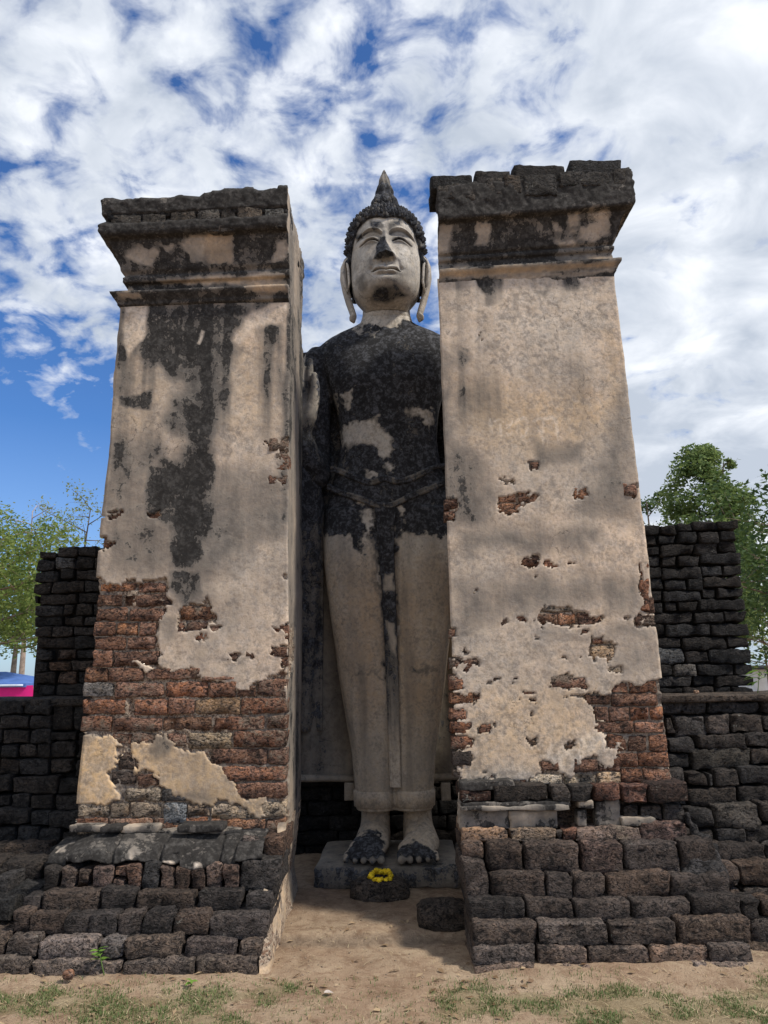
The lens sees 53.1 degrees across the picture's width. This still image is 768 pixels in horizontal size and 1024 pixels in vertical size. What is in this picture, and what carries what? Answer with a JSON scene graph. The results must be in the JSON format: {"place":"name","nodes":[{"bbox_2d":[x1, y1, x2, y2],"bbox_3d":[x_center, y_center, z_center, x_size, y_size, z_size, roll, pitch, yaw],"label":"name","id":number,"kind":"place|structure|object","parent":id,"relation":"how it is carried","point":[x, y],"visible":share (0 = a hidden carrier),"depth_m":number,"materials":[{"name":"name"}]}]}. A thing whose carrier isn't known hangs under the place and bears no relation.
{"place":"outdoors","nodes":[
{"label":"outdoors","id":0,"kind":"place"},
{"bbox_2d":[0,852,767,1023],"bbox_3d":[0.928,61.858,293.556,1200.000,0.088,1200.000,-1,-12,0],"label":"ground","id":1,"kind":"structure","parent":0,"point":[323,916],"depth_m":3.98,"materials":[{"name":"brown soil"}]},
{"bbox_2d":[0,672,33,696],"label":"market tent","id":2,"kind":"object","parent":1,"relation":"on","point":[13,684],"visible":0.44,"depth_m":18.55,"materials":[{"name":"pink fabric"}]},
{"bbox_2d":[0,571,40,672],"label":"tree","id":3,"kind":"object","parent":1,"relation":"on","point":[13,666],"visible":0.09,"depth_m":22.47,"materials":[{"name":"green plant"}]},
{"bbox_2d":[0,547,40,653],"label":"tree","id":4,"kind":"object","parent":1,"relation":"on","point":[8,623],"visible":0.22,"depth_m":21.78,"materials":[{"name":"green plant"}]},
{"bbox_2d":[0,501,86,659],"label":"tree","id":5,"kind":"object","parent":1,"relation":"on","point":[15,551],"visible":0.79,"depth_m":19.08,"materials":[{"name":"green plant"}]},
{"bbox_2d":[1,500,85,674],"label":"tree","id":6,"kind":"object","parent":1,"relation":"on","point":[22,662],"visible":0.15,"depth_m":26.61,"materials":[{"name":"green plant"}]},
{"bbox_2d":[0,546,102,920],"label":"laterite wall","id":7,"kind":"structure","parent":1,"relation":"on","point":[41,737],"depth_m":5.43,"materials":[{"name":"black stone"}]},
{"bbox_2d":[13,479,103,595],"bbox_3d":[-9.518,2.869,23.811,4.040,7.759,4.613,-1,-12,0],"label":"tree","id":8,"kind":"object","parent":1,"relation":"on","point":[88,508],"visible":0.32,"depth_m":24.10,"materials":[{"name":"green plant"}]},
{"bbox_2d":[62,969,74,979],"bbox_3d":[-1.658,2.431,4.038,0.060,0.050,0.042,-1,-12,0],"label":"brick fragment","id":9,"kind":"object","parent":1,"relation":"on","point":[68,974],"visible":1,"depth_m":4.02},
{"bbox_2d":[91,946,108,974],"bbox_3d":[-1.518,2.394,4.098,0.108,0.148,0.108,-1,-12,0],"label":"weed","id":10,"kind":"object","parent":1,"relation":"on","point":[99,954],"visible":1,"depth_m":4.10,"materials":[{"name":"green plant"}]},
{"bbox_2d":[0,185,304,975],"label":"plastered pillar","id":11,"kind":"structure","parent":1,"relation":"on","point":[178,857],"depth_m":5.17,"materials":[{"name":"paint"}]},
{"bbox_2d":[185,978,196,986],"bbox_3d":[-0.999,2.428,3.951,0.064,0.048,0.061,-10,-15,39],"label":"weed","id":12,"kind":"object","parent":1,"relation":"on","point":[191,981],"visible":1,"depth_m":3.95,"materials":[{"name":"green plant"}]},
{"bbox_2d":[295,352,457,854],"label":"wall","id":13,"kind":"structure","parent":1,"relation":"on","point":[328,813],"depth_m":6.69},
{"bbox_2d":[350,874,410,902],"bbox_3d":[-0.027,2.676,5.430,0.428,0.196,0.304,-1,-12,0],"label":"offering stone","id":14,"kind":"object","parent":1,"relation":"on","point":[363,888],"visible":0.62,"depth_m":5.33,"materials":[{"name":"black stone"}]},
{"bbox_2d":[367,868,393,882],"bbox_3d":[-0.026,2.563,5.424,0.189,0.080,0.138,-1,-12,0],"label":"flower garland","id":15,"kind":"object","parent":14,"relation":"on","point":[376,871],"visible":1,"depth_m":5.41},
{"bbox_2d":[0,926,767,1023],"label":"straw","id":16,"kind":"object","parent":1,"relation":"on","point":[411,1008],"visible":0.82,"depth_m":3.76,"materials":[{"name":"beige plant"}]},
{"bbox_2d":[0,917,767,1023],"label":"leaf litter","id":17,"kind":"object","parent":1,"relation":"on","point":[408,1008],"visible":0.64,"depth_m":3.91,"materials":[{"name":"brown plant"}]},
{"bbox_2d":[314,840,460,888],"bbox_3d":[0.038,2.765,6.051,1.104,0.174,0.999,-1,-12,0],"label":"stone pedestal","id":18,"kind":"object","parent":1,"relation":"on","point":[332,870],"visible":0.56,"depth_m":5.62,"materials":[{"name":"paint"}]},
{"bbox_2d":[301,170,457,864],"bbox_3d":[0.023,-0.296,6.679,1.856,6.164,0.941,-1,-12,0],"label":"standing statue","id":19,"kind":"object","parent":18,"relation":"on","point":[376,735],"visible":0.91,"depth_m":6.51,"materials":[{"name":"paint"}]},
{"bbox_2d":[14,884,765,1023],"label":"pebbles","id":20,"kind":"object","parent":1,"relation":"on","point":[386,974],"visible":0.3,"depth_m":4.02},
{"bbox_2d":[416,896,464,931],"bbox_3d":[0.371,2.533,4.845,0.334,0.182,0.305,-1,-12,0],"label":"laterite slab","id":21,"kind":"object","parent":1,"relation":"on","point":[440,914],"depth_m":4.72,"materials":[{"name":"black stone"}]},
{"bbox_2d":[429,160,752,973],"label":"plastered pillar","id":22,"kind":"structure","parent":1,"relation":"on","point":[577,842],"depth_m":5.16,"materials":[{"name":"paint"}]},
{"bbox_2d":[641,489,680,524],"bbox_3d":[10.586,3.413,29.666,3.911,8.525,3.476,-1,-12,0],"label":"tree","id":23,"kind":"object","parent":1,"relation":"on","point":[646,507],"visible":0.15,"depth_m":30.28,"materials":[{"name":"green plant"}]},
{"bbox_2d":[644,520,767,951],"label":"laterite wall","id":24,"kind":"structure","parent":1,"relation":"on","point":[716,730],"depth_m":5.42,"materials":[{"name":"black stone"}]},
{"bbox_2d":[651,443,767,642],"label":"tree","id":25,"kind":"object","parent":1,"relation":"on","point":[699,462],"visible":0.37,"depth_m":26.04,"materials":[{"name":"green plant"}]},
{"bbox_2d":[685,469,767,679],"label":"tree","id":26,"kind":"object","parent":1,"relation":"on","point":[760,558],"visible":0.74,"depth_m":16.95,"materials":[{"name":"green plant"}]},
{"bbox_2d":[744,603,767,680],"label":"tree","id":27,"kind":"object","parent":1,"relation":"on","point":[765,639],"visible":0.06,"depth_m":33.39,"materials":[{"name":"green plant"}]},
{"bbox_2d":[0,965,767,1023],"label":"grass","id":28,"kind":"structure","parent":0,"point":[197,1007],"depth_m":3.75,"materials":[{"name":"green plant"}]},
{"bbox_2d":[0,0,767,675],"label":"sky","id":29,"kind":"structure","parent":0,"point":[100,99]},
{"bbox_2d":[738,665,767,690],"bbox_3d":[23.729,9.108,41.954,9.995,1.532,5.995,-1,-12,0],"label":"building","id":30,"kind":"structure","parent":0,"point":[763,684],"depth_m":39.56,"materials":[{"name":"white paint"}]},
{"bbox_2d":[746,670,766,692],"bbox_3d":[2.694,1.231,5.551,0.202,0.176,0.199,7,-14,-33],"label":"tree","id":31,"kind":"object","parent":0,"point":[759,673],"visible":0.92,"depth_m":5.54,"materials":[{"name":"green plant"}]}
]}

